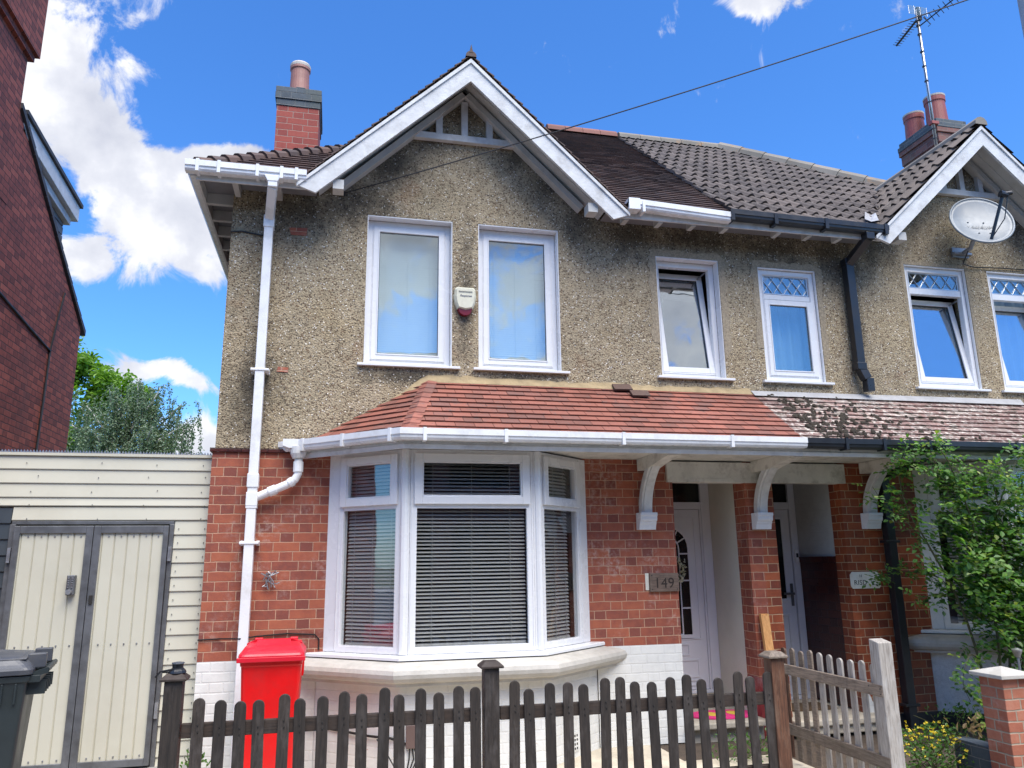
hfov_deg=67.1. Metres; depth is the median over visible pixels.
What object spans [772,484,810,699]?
front door
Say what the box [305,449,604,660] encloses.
bay window
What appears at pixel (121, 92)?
sky
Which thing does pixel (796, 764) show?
garden path
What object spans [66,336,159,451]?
leafy tree
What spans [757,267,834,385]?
window
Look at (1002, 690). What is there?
brick pillar
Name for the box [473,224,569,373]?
window
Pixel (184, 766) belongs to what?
driveway
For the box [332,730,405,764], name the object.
wall cable
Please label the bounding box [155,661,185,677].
post light
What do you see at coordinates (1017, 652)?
garden light
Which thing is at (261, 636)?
wall cable
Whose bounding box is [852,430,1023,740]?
rose bush
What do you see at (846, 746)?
picket gate
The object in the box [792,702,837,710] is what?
door mat
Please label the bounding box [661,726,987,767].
garden soil
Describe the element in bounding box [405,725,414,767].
junction box
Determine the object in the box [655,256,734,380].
window
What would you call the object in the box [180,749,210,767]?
weed
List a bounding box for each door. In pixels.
[0,526,94,767]
[69,526,169,767]
[672,483,720,693]
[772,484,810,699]
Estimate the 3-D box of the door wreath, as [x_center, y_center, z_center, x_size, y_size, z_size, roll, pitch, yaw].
[1.715,1.990,8.259,0.323,0.325,0.059,2,-13,-13]
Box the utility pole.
[1017,0,1023,36]
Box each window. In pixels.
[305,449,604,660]
[357,215,459,369]
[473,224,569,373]
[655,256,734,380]
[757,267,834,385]
[903,264,991,391]
[912,460,1023,634]
[986,271,1023,393]
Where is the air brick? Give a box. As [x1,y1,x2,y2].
[574,731,578,751]
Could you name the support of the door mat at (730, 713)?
on the semi detached house at (529, 471)
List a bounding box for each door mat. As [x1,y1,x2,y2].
[693,709,747,718]
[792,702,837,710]
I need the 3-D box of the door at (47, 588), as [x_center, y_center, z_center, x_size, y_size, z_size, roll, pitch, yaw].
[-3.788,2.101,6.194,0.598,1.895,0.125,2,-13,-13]
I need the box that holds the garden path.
[685,755,813,767]
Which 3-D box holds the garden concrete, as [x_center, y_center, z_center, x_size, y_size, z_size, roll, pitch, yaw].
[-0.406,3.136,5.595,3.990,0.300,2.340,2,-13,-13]
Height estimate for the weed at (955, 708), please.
0.357 m
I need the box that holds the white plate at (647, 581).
[645,573,648,589]
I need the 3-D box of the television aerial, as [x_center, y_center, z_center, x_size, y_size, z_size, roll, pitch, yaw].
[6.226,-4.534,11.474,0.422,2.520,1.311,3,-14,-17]
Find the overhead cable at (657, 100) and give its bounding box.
[340,0,967,195]
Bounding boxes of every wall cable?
[197,633,319,649]
[231,230,263,235]
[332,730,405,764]
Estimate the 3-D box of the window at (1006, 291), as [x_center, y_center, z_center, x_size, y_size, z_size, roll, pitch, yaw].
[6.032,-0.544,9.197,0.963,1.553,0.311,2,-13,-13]
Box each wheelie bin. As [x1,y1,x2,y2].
[0,647,57,767]
[236,636,306,767]
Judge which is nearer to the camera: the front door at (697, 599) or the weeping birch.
the front door at (697, 599)
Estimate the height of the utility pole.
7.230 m
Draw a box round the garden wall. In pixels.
[953,736,991,767]
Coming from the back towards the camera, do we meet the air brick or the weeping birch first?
the weeping birch
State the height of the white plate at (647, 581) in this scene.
0.157 m
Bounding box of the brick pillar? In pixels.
[969,666,1023,767]
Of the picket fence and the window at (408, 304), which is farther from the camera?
the window at (408, 304)
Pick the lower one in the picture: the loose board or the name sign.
the loose board
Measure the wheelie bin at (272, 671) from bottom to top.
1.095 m
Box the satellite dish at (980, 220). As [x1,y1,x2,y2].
[949,190,1023,269]
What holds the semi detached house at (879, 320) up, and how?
on the garden soil
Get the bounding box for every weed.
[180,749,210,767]
[712,728,767,761]
[913,702,986,747]
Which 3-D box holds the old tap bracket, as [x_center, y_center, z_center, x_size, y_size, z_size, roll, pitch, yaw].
[-2.073,1.679,6.617,0.161,0.163,0.039,2,-13,-13]
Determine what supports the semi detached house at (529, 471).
on the garden soil
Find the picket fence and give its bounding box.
[157,650,792,767]
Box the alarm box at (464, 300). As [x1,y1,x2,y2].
[453,287,475,316]
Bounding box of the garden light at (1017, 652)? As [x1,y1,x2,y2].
[1011,648,1022,670]
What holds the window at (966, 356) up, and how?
in the semi detached house at (879, 320)
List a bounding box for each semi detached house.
[185,45,807,767]
[617,92,1023,733]
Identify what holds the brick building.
on the driveway
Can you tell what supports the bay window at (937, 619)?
in the semi detached house at (879, 320)
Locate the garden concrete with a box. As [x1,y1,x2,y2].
[557,745,686,767]
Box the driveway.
[121,765,186,767]
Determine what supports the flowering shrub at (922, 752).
on the garden soil
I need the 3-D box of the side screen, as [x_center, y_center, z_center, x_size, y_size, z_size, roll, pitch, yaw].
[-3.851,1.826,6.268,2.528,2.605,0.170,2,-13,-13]
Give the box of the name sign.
[850,572,880,588]
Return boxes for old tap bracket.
[261,570,279,589]
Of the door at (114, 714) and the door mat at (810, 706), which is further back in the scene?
the door mat at (810, 706)
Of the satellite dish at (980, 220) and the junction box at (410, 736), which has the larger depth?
the satellite dish at (980, 220)
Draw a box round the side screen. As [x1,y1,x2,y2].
[0,449,211,767]
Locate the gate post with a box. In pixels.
[869,638,905,767]
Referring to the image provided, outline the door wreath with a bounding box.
[676,556,686,582]
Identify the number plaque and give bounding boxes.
[649,573,678,591]
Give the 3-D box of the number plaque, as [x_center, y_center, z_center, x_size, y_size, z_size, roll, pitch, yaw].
[1.460,1.901,7.404,0.297,0.172,0.033,2,-13,-13]
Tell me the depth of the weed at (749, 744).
6.48 m
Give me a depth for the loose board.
7.45 m
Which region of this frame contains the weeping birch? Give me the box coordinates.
[66,377,204,454]
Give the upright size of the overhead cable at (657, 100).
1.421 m
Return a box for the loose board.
[759,614,773,650]
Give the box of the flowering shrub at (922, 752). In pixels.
[878,713,983,767]
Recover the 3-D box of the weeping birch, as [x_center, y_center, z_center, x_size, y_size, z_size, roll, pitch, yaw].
[-11.345,3.403,22.548,4.369,7.342,2.533,2,-13,-13]
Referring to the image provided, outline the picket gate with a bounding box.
[781,647,891,767]
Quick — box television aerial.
[893,0,958,145]
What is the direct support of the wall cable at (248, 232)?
attached to the semi detached house at (529, 471)
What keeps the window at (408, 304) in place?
in the semi detached house at (529, 471)
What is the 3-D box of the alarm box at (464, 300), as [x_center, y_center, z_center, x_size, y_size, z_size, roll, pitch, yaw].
[-0.461,-0.810,7.583,0.220,0.285,0.076,2,-13,-13]
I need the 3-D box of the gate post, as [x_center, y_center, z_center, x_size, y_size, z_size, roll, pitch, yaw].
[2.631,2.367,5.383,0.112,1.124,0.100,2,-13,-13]
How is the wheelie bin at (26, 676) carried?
on the driveway
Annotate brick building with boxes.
[0,0,85,451]
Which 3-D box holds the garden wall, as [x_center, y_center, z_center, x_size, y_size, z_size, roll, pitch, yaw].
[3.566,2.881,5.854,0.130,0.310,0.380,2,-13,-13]
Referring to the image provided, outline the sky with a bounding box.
[21,0,1023,488]

